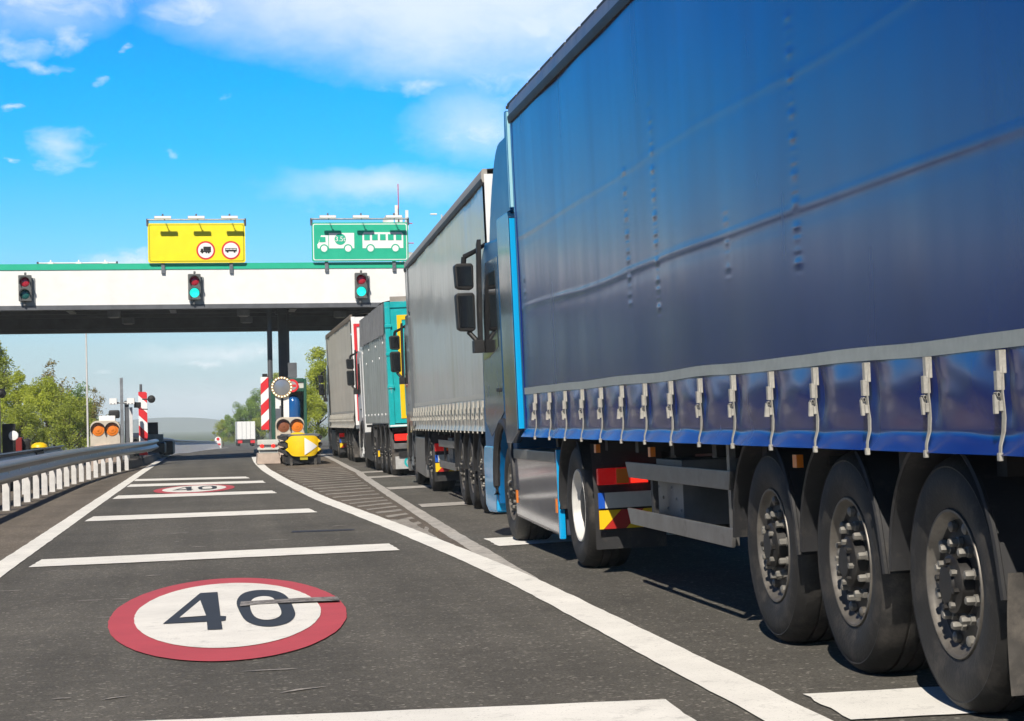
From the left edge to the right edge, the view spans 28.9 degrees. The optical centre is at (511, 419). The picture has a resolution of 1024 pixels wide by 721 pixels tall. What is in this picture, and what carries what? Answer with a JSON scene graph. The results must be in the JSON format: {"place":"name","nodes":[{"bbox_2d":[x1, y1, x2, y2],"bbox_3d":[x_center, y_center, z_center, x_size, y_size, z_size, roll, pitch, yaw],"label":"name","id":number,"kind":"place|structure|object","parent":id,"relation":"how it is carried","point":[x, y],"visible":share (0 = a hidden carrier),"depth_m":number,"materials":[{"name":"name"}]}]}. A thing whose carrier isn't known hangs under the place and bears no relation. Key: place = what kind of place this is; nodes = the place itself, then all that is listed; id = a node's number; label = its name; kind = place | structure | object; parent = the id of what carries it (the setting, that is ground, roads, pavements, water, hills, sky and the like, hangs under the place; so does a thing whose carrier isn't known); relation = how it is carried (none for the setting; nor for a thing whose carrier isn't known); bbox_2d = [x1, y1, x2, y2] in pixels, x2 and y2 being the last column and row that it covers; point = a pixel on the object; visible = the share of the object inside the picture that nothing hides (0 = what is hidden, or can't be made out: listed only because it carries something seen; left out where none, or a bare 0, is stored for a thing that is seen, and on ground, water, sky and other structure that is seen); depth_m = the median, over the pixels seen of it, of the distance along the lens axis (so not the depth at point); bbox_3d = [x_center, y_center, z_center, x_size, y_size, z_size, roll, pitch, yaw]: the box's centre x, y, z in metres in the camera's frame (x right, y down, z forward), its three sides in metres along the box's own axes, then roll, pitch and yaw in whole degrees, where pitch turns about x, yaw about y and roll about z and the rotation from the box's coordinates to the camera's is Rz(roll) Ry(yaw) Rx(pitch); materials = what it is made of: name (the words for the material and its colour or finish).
{"place":"outdoors","nodes":[
{"label":"outdoors","id":0,"kind":"place"},
{"bbox_2d":[0,462,152,560],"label":"road shoulder","id":1,"kind":"object","parent":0,"point":[24,523],"visible":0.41,"depth_m":33.95},
{"bbox_2d":[2,424,18,490],"bbox_3d":[-11.250,0.864,44.600,0.360,1.520,0.430,-1,0,-9],"label":"black cabinet","id":2,"kind":"object","parent":1,"relation":"on","point":[10,435],"visible":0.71,"depth_m":44.41,"materials":[{"name":"plastic"}]},
{"bbox_2d":[16,437,22,450],"bbox_3d":[-11.469,1.027,45.998,0.260,1.200,0.400,-1,0,-9],"label":"red box","id":3,"kind":"object","parent":1,"relation":"on","point":[19,443],"visible":0.2,"depth_m":45.81,"materials":[{"name":"red paint"}]},
{"bbox_2d":[1,451,43,489],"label":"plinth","id":4,"kind":"structure","parent":1,"relation":"on","point":[39,452],"depth_m":44.88,"materials":[{"name":"black concrete"}]},
{"bbox_2d":[23,439,30,449],"bbox_3d":[-11.321,1.040,46.223,0.220,1.160,0.400,-1,0,-9],"label":"black box","id":5,"kind":"object","parent":1,"relation":"on","point":[26,444],"visible":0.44,"depth_m":46.04,"materials":[{"name":"plastic"}]},
{"bbox_2d":[0,445,63,493],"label":"guardrail","id":6,"kind":"object","parent":1,"relation":"on","point":[14,455],"visible":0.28,"depth_m":42.70,"materials":[{"name":"silver metal"}]},
{"bbox_2d":[31,442,47,450],"bbox_3d":[-11.153,1.079,46.855,0.400,1.060,0.400,-1,0,-9],"label":"barrier hood","id":7,"kind":"object","parent":1,"relation":"on","point":[38,445],"visible":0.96,"depth_m":46.73,"materials":[{"name":"yellow plastic"}]},
{"bbox_2d":[0,439,158,510],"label":"guardrail","id":8,"kind":"object","parent":1,"relation":"on","point":[15,471],"visible":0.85,"depth_m":43.23,"materials":[{"name":"metal"}]},
{"bbox_2d":[90,420,122,470],"bbox_3d":[-12.718,0.833,62.144,1.000,1.568,1.000,-1,0,-9],"label":"warning light","id":9,"kind":"object","parent":1,"relation":"on","point":[105,432],"visible":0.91,"depth_m":61.78,"materials":[{"name":"plastic"}]},
{"bbox_2d":[99,416,115,420],"bbox_3d":[-12.698,0.005,62.250,0.500,0.220,0.300,-1,0,-9],"label":"equipment box","id":10,"kind":"object","parent":9,"relation":"on","point":[106,418],"visible":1,"depth_m":62.10,"materials":[{"name":"white metal"}]},
{"bbox_2d":[109,410,119,417],"bbox_3d":[-12.563,-0.152,62.676,0.340,0.260,0.300,-1,0,-9],"label":"equipment box","id":11,"kind":"object","parent":9,"relation":"on","point":[116,413],"visible":0.9,"depth_m":62.54,"materials":[{"name":"black plastic"}]},
{"bbox_2d":[93,452,161,472],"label":"kerb block","id":12,"kind":"structure","parent":1,"relation":"on","point":[150,457],"depth_m":65.33,"materials":[{"name":"concrete"}]},
{"bbox_2d":[152,440,174,454],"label":"barrier end","id":13,"kind":"object","parent":12,"relation":"on","point":[166,447],"visible":0.62,"depth_m":83.76,"materials":[{"name":"black plastic"}]},
{"bbox_2d":[109,378,147,458],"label":"camera mast","id":14,"kind":"object","parent":1,"relation":"on","point":[128,410],"visible":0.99,"depth_m":65.78,"materials":[{"name":"metal"}]},
{"bbox_2d":[142,395,154,402],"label":"spotlight","id":15,"kind":"object","parent":14,"relation":"attached to","point":[151,399],"visible":1,"depth_m":65.89,"materials":[{"name":"black plastic"}]},
{"bbox_2d":[129,437,139,458],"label":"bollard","id":16,"kind":"object","parent":1,"relation":"on","point":[135,439],"visible":0.32,"depth_m":67.35,"materials":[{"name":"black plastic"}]},
{"bbox_2d":[133,433,144,456],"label":"cabinet","id":17,"kind":"object","parent":1,"relation":"on","point":[135,434],"visible":0.06,"depth_m":70.79,"materials":[{"name":"grey metal"}]},
{"bbox_2d":[138,384,147,464],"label":"marker board","id":18,"kind":"object","parent":1,"relation":"on","point":[143,429],"visible":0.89,"depth_m":67.38,"materials":[{"name":"white"}]},
{"bbox_2d":[148,434,163,457],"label":"plinth","id":19,"kind":"structure","parent":1,"relation":"on","point":[159,437],"depth_m":82.72,"materials":[{"name":"concrete"}]},
{"bbox_2d":[148,422,157,433],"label":"signal cabinet","id":20,"kind":"object","parent":19,"relation":"on","point":[152,427],"visible":0.94,"depth_m":83.09,"materials":[{"name":"black plastic"}]},
{"bbox_2d":[1,428,327,451],"bbox_3d":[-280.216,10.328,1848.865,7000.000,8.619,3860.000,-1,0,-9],"label":"ground","id":21,"kind":"structure","parent":0,"point":[195,435],"depth_m":1365.64,"materials":[{"name":"green plant"}]},
{"bbox_2d":[0,400,3,448],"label":"broadleaf tree","id":22,"kind":"object","parent":21,"relation":"on","point":[1,421],"visible":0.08,"depth_m":114.10,"materials":[{"name":"green plant"}]},
{"bbox_2d":[0,342,19,441],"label":"broadleaf tree","id":23,"kind":"object","parent":21,"relation":"on","point":[4,382],"visible":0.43,"depth_m":122.46,"materials":[{"name":"green plant"}]},
{"bbox_2d":[0,371,48,450],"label":"broadleaf tree","id":24,"kind":"object","parent":21,"relation":"on","point":[17,394],"visible":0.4,"depth_m":118.76,"materials":[{"name":"green plant"}]},
{"bbox_2d":[1,403,53,448],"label":"broadleaf tree","id":25,"kind":"object","parent":21,"relation":"on","point":[22,416],"visible":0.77,"depth_m":110.79,"materials":[{"name":"green plant"}]},
{"bbox_2d":[22,375,82,448],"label":"broadleaf tree","id":26,"kind":"object","parent":21,"relation":"on","point":[43,394],"visible":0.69,"depth_m":116.74,"materials":[{"name":"green plant"}]},
{"bbox_2d":[32,359,77,445],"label":"broadleaf tree","id":27,"kind":"object","parent":21,"relation":"on","point":[50,373],"visible":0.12,"depth_m":121.17,"materials":[{"name":"green plant"}]},
{"bbox_2d":[46,395,95,449],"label":"broadleaf tree","id":28,"kind":"object","parent":21,"relation":"on","point":[70,414],"visible":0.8,"depth_m":113.22,"materials":[{"name":"green plant"}]},
{"bbox_2d":[57,381,98,447],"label":"broadleaf tree","id":29,"kind":"object","parent":21,"relation":"on","point":[77,393],"visible":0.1,"depth_m":131.19,"materials":[{"name":"green plant"}]},
{"bbox_2d":[78,387,108,447],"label":"broadleaf tree","id":30,"kind":"object","parent":21,"relation":"on","point":[97,403],"visible":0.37,"depth_m":125.22,"materials":[{"name":"green plant"}]},
{"bbox_2d":[210,419,234,445],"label":"broadleaf tree","id":31,"kind":"object","parent":21,"relation":"on","point":[219,430],"visible":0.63,"depth_m":332.80,"materials":[{"name":"green plant"}]},
{"bbox_2d":[220,402,246,437],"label":"broadleaf tree","id":32,"kind":"object","parent":21,"relation":"on","point":[237,416],"visible":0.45,"depth_m":322.09,"materials":[{"name":"green plant"}]},
{"bbox_2d":[241,388,266,439],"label":"broadleaf tree","id":33,"kind":"object","parent":21,"relation":"on","point":[251,412],"visible":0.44,"depth_m":315.16,"materials":[{"name":"green plant"}]},
{"bbox_2d":[252,417,268,440],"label":"broadleaf tree","id":34,"kind":"object","parent":21,"relation":"on","point":[258,432],"visible":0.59,"depth_m":293.33,"materials":[{"name":"green plant"}]},
{"bbox_2d":[257,372,278,418],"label":"broadleaf tree","id":35,"kind":"object","parent":21,"relation":"on","point":[275,375],"visible":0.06,"depth_m":308.50,"materials":[{"name":"green plant"}]},
{"bbox_2d":[304,346,327,437],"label":"broadleaf tree","id":36,"kind":"object","parent":21,"relation":"on","point":[318,368],"visible":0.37,"depth_m":127.09,"materials":[{"name":"green plant"}]},
{"bbox_2d":[306,384,327,436],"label":"broadleaf tree","id":37,"kind":"object","parent":21,"relation":"on","point":[312,403],"visible":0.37,"depth_m":123.10,"materials":[{"name":"green plant"}]},
{"bbox_2d":[306,350,327,432],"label":"broadleaf tree","id":38,"kind":"object","parent":21,"relation":"on","point":[325,359],"depth_m":131.25,"materials":[{"name":"green plant"}]},
{"bbox_2d":[44,417,327,431],"bbox_3d":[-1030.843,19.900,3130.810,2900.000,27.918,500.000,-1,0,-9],"label":"hills","id":39,"kind":"structure","parent":0,"point":[166,424],"depth_m":3061.99,"materials":[{"name":"grey"}]},
{"bbox_2d":[0,0,601,423],"label":"sky","id":40,"kind":"structure","parent":0,"point":[116,116],"materials":[{"name":"blue"}]},
{"bbox_2d":[251,452,471,551],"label":"gore paving","id":41,"kind":"structure","parent":0,"point":[327,463],"depth_m":37.01,"materials":[{"name":"grey asphalt"}]},
{"bbox_2d":[260,377,271,438],"bbox_3d":[-7.868,0.024,63.577,0.346,2.744,0.130,-1,0,-27],"label":"marker board","id":42,"kind":"object","parent":41,"relation":"on","point":[266,421],"visible":0.84,"depth_m":63.54,"materials":[{"name":"white"}]},
{"bbox_2d":[256,439,280,463],"bbox_3d":[-7.544,1.000,61.335,0.716,0.740,1.650,-1,0,-9],"label":"bollard guard","id":43,"kind":"object","parent":41,"relation":"on","point":[267,453],"visible":0.9,"depth_m":60.57,"materials":[{"name":"concrete"}]},
{"bbox_2d":[277,432,322,465],"bbox_3d":[-6.382,0.864,59.456,1.180,0.960,4.514,-1,0,-9],"label":"crash cushion","id":44,"kind":"object","parent":41,"relation":"on","point":[300,448],"visible":1,"depth_m":57.40,"materials":[{"name":"yellow plastic"}]},
{"bbox_2d":[281,467,428,530],"bbox_3d":[-3.092,1.279,37.447,1.716,0.046,31.143,-1,0,-9],"label":"gore hatching","id":45,"kind":"object","parent":41,"relation":"on","point":[414,523],"visible":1,"depth_m":34.45,"materials":[{"name":"paint"}]},
{"bbox_2d":[388,519,436,537],"bbox_3d":[-1.150,1.255,22.478,0.382,0.010,5.600,-1,0,-9],"label":"gore tip","id":46,"kind":"object","parent":41,"relation":"on","point":[407,523],"visible":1,"depth_m":23.17,"materials":[{"name":"paint"}]},
{"bbox_2d":[320,454,537,578],"bbox_3d":[-3.396,1.269,44.488,0.344,0.050,59.029,-1,0,-7],"label":"gore line","id":47,"kind":"object","parent":41,"relation":"on","point":[463,540],"visible":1,"depth_m":23.10,"materials":[{"name":"white paint"}]},
{"bbox_2d":[0,440,1023,720],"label":"road","id":48,"kind":"structure","parent":0,"point":[424,626],"depth_m":12.34,"materials":[{"name":"grey asphalt"}]},
{"bbox_2d":[0,388,5,492],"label":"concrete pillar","id":49,"kind":"structure","parent":48,"relation":"on","point":[2,393],"depth_m":43.87,"materials":[{"name":"concrete"}]},
{"bbox_2d":[85,334,88,446],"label":"lamp post","id":50,"kind":"object","parent":48,"relation":"on","point":[87,393],"visible":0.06,"depth_m":107.72,"materials":[{"name":"grey metal"}]},
{"bbox_2d":[0,448,219,576],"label":"edge line","id":51,"kind":"object","parent":48,"relation":"on","point":[14,559],"visible":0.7,"depth_m":26.19,"materials":[{"name":"white paint"}]},
{"bbox_2d":[163,438,219,456],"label":"concrete barrier","id":52,"kind":"object","parent":48,"relation":"on","point":[185,446],"visible":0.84,"depth_m":137.23,"materials":[{"name":"white concrete"}]},
{"bbox_2d":[134,477,248,480],"bbox_3d":[-7.840,1.447,48.051,4.973,0.075,1.363,-1,0,35],"label":"rumble bar","id":53,"kind":"object","parent":48,"relation":"on","point":[189,478],"visible":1,"depth_m":48.04,"materials":[{"name":"white paint"}]},
{"bbox_2d":[154,484,233,493],"bbox_3d":[-6.468,1.419,40.383,1.634,0.044,5.139,-1,0,-9],"label":"speed roundel","id":54,"kind":"object","parent":48,"relation":"on","point":[193,489],"visible":1,"depth_m":40.05,"materials":[{"name":"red paint"}]},
{"bbox_2d":[113,490,275,498],"bbox_3d":[-5.977,1.409,37.001,3.992,0.081,1.621,-1,0,18],"label":"rumble bar","id":55,"kind":"object","parent":48,"relation":"on","point":[186,494],"visible":1,"depth_m":37.02,"materials":[{"name":"white paint"}]},
{"bbox_2d":[127,481,264,486],"bbox_3d":[-7.046,1.429,43.865,4.637,0.081,1.562,-1,0,27],"label":"rumble bar","id":56,"kind":"object","parent":48,"relation":"on","point":[172,484],"visible":1,"depth_m":43.86,"materials":[{"name":"white paint"}]},
{"bbox_2d":[86,508,315,520],"bbox_3d":[-4.491,1.378,28.620,3.754,0.088,1.417,-1,0,8],"label":"rumble bar","id":57,"kind":"object","parent":48,"relation":"on","point":[172,515],"visible":1,"depth_m":28.60,"materials":[{"name":"white paint"}]},
{"bbox_2d":[0,262,405,379],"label":"toll canopy","id":58,"kind":"object","parent":48,"relation":"on","point":[283,299],"visible":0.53,"depth_m":69.67,"materials":[{"name":"white metal"}]},
{"bbox_2d":[18,272,34,305],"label":"traffic light","id":59,"kind":"object","parent":58,"relation":"attached to","point":[26,289],"visible":1,"depth_m":68.00,"materials":[{"name":"grey"}]},
{"bbox_2d":[37,260,117,263],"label":"light bar","id":60,"kind":"object","parent":58,"relation":"on","point":[79,262],"visible":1,"depth_m":69.00,"materials":[{"name":"white metal"}]},
{"bbox_2d":[146,214,245,272],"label":"yellow sign","id":61,"kind":"object","parent":58,"relation":"attached to","point":[196,242],"visible":1,"depth_m":68.98,"materials":[{"name":"yellow metal"}]},
{"bbox_2d":[188,271,203,304],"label":"traffic light","id":62,"kind":"object","parent":58,"relation":"attached to","point":[195,289],"visible":1,"depth_m":68.86,"materials":[{"name":"grey"}]},
{"bbox_2d":[310,213,408,271],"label":"green sign","id":63,"kind":"object","parent":58,"relation":"attached to","point":[355,241],"visible":0.99,"depth_m":69.83,"materials":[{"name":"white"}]},
{"bbox_2d":[354,270,369,302],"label":"traffic light","id":64,"kind":"object","parent":58,"relation":"attached to","point":[362,288],"visible":1,"depth_m":69.72,"materials":[{"name":"grey"}]},
{"bbox_2d":[29,543,398,566],"bbox_3d":[-2.930,1.345,19.649,3.680,0.096,1.102,-1,0,-1],"label":"rumble bar","id":65,"kind":"object","parent":48,"relation":"on","point":[212,555],"visible":1,"depth_m":19.62,"materials":[{"name":"white paint"}]},
{"bbox_2d":[215,437,220,447],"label":"hazard marker","id":66,"kind":"object","parent":48,"relation":"on","point":[218,439],"visible":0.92,"depth_m":223.52,"materials":[{"name":"white"}]},
{"bbox_2d":[108,578,346,660],"bbox_3d":[-1.967,1.317,13.717,1.602,0.059,5.840,-1,0,-9],"label":"speed roundel","id":67,"kind":"object","parent":48,"relation":"on","point":[225,619],"visible":1,"depth_m":13.05,"materials":[{"name":"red paint"}]},
{"bbox_2d":[235,421,254,445],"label":"box lorry","id":68,"kind":"object","parent":48,"relation":"on","point":[244,432],"visible":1,"depth_m":284.54,"materials":[{"name":"white metal"}]},
{"bbox_2d":[238,422,254,438],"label":"rear door","id":69,"kind":"structure","parent":68,"relation":"in","point":[246,430],"depth_m":284.46,"materials":[{"name":"white metal"}]},
{"bbox_2d":[6,525,494,699],"bbox_3d":[-2.307,1.326,16.318,4.228,0.129,15.921,-1,0,2],"label":"road scuff","id":70,"kind":"object","parent":48,"relation":"on","point":[250,670],"visible":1,"depth_m":10.37,"materials":[{"name":"paint"}]},
{"bbox_2d":[292,529,353,531],"bbox_3d":[-2.208,1.302,23.173,0.812,0.020,0.294,-1,0,8],"label":"tar seam","id":71,"kind":"object","parent":48,"relation":"on","point":[322,530],"visible":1,"depth_m":23.16,"materials":[{"name":"black asphalt"}]},
{"bbox_2d":[318,313,368,461],"bbox_3d":[-4.420,-0.891,63.601,2.809,4.261,15.176,-3,0,-8],"label":"articulated lorry","id":72,"kind":"object","parent":48,"relation":"on","point":[342,345],"visible":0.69,"depth_m":61.56,"materials":[{"name":"grey"}]},
{"bbox_2d":[351,317,362,428],"bbox_3d":[-3.224,-1.365,56.157,2.532,3.160,0.096,-3,0,-8],"label":"rear door","id":73,"kind":"structure","parent":72,"relation":"in","point":[354,320],"depth_m":55.96,"materials":[{"name":"white metal"}]},
{"bbox_2d":[358,471,382,472],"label":"rumble bar","id":74,"kind":"object","parent":48,"relation":"on","point":[369,471],"visible":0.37,"depth_m":46.98,"materials":[{"name":"white paint"}]},
{"bbox_2d":[346,296,408,474],"bbox_3d":[-2.254,-0.742,47.783,2.810,3.900,10.705,-3,0,-8],"label":"tipper lorry","id":75,"kind":"object","parent":48,"relation":"on","point":[381,393],"visible":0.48,"depth_m":44.57,"materials":[{"name":"metal"}]},
{"bbox_2d":[366,474,414,477],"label":"rumble bar","id":76,"kind":"object","parent":48,"relation":"on","point":[390,476],"visible":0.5,"depth_m":42.92,"materials":[{"name":"white paint"}]},
{"bbox_2d":[383,189,413,261],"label":"telecom mast","id":77,"kind":"object","parent":48,"relation":"on","point":[397,212],"visible":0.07,"depth_m":200.22,"materials":[{"name":"white metal"}]},
{"bbox_2d":[148,699,695,720],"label":"rumble bar","id":78,"kind":"object","parent":48,"relation":"on","point":[651,710],"visible":1,"depth_m":8.52,"materials":[{"name":"white paint"}]},
{"bbox_2d":[386,483,459,488],"bbox_3d":[-1.131,1.198,35.983,2.395,0.062,1.107,-1,0,-14],"label":"rumble bar","id":79,"kind":"object","parent":48,"relation":"on","point":[422,486],"visible":0.43,"depth_m":35.83,"materials":[{"name":"white paint"}]},
{"bbox_2d":[418,502,468,506],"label":"rumble bar","id":80,"kind":"object","parent":48,"relation":"on","point":[442,504],"visible":0.35,"depth_m":28.42,"materials":[{"name":"white paint"}]},
{"bbox_2d":[389,168,503,512],"bbox_3d":[-0.046,-0.909,31.141,2.810,4.181,15.876,-3,0,-7],"label":"articulated lorry","id":81,"kind":"object","parent":48,"relation":"on","point":[442,379],"visible":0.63,"depth_m":29.42,"materials":[{"name":"grey fabric"}]},
{"bbox_2d":[484,174,492,242],"bbox_3d":[0.999,-1.381,23.321,2.532,3.080,0.096,-3,0,-7],"label":"rear door","id":82,"kind":"structure","parent":81,"relation":"in","point":[487,177],"depth_m":23.15,"materials":[{"name":"white metal"}]},
{"bbox_2d":[252,457,832,720],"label":"edge line","id":83,"kind":"object","parent":48,"relation":"on","point":[761,702],"visible":0.97,"depth_m":11.16,"materials":[{"name":"white paint"}]},
{"bbox_2d":[484,532,674,545],"bbox_3d":[0.848,1.174,19.950,2.190,0.059,1.400,-1,0,-9],"label":"rumble bar","id":84,"kind":"object","parent":48,"relation":"on","point":[502,541],"visible":0.36,"depth_m":19.64,"materials":[{"name":"white paint"}]},
{"bbox_2d":[453,0,1023,713],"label":"articulated lorry","id":85,"kind":"object","parent":48,"relation":"on","point":[753,270],"visible":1,"depth_m":9.95,"materials":[{"name":"blue fabric"}]},
{"bbox_2d":[805,686,976,718],"bbox_3d":[2.512,1.147,8.373,2.445,0.065,0.803,-1,0,-3],"label":"rumble bar","id":86,"kind":"object","parent":48,"relation":"on","point":[917,701],"visible":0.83,"depth_m":8.31,"materials":[{"name":"white paint"}]},
{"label":"traffic island","id":87,"kind":"structure","parent":48,"relation":"on","visible":0},
{"bbox_2d":[271,377,291,419],"bbox_3d":[-7.492,-0.106,64.663,0.700,2.558,0.210,-1,0,-9],"label":"lit mirror","id":88,"kind":"object","parent":87,"relation":"on","point":[281,387],"visible":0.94,"depth_m":64.62,"materials":[{"name":"grey mirror"}]},
{"bbox_2d":[271,363,306,438],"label":"toll booth","id":89,"kind":"object","parent":87,"relation":"on","point":[298,401],"visible":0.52,"depth_m":67.72,"materials":[{"name":"green paint"}]},
{"bbox_2d":[275,417,304,456],"bbox_3d":[-7.165,0.650,63.998,1.000,1.422,1.000,-1,0,-9],"label":"warning light","id":90,"kind":"object","parent":87,"relation":"on","point":[286,425],"visible":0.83,"depth_m":63.63,"materials":[{"name":"plastic"}]}
]}

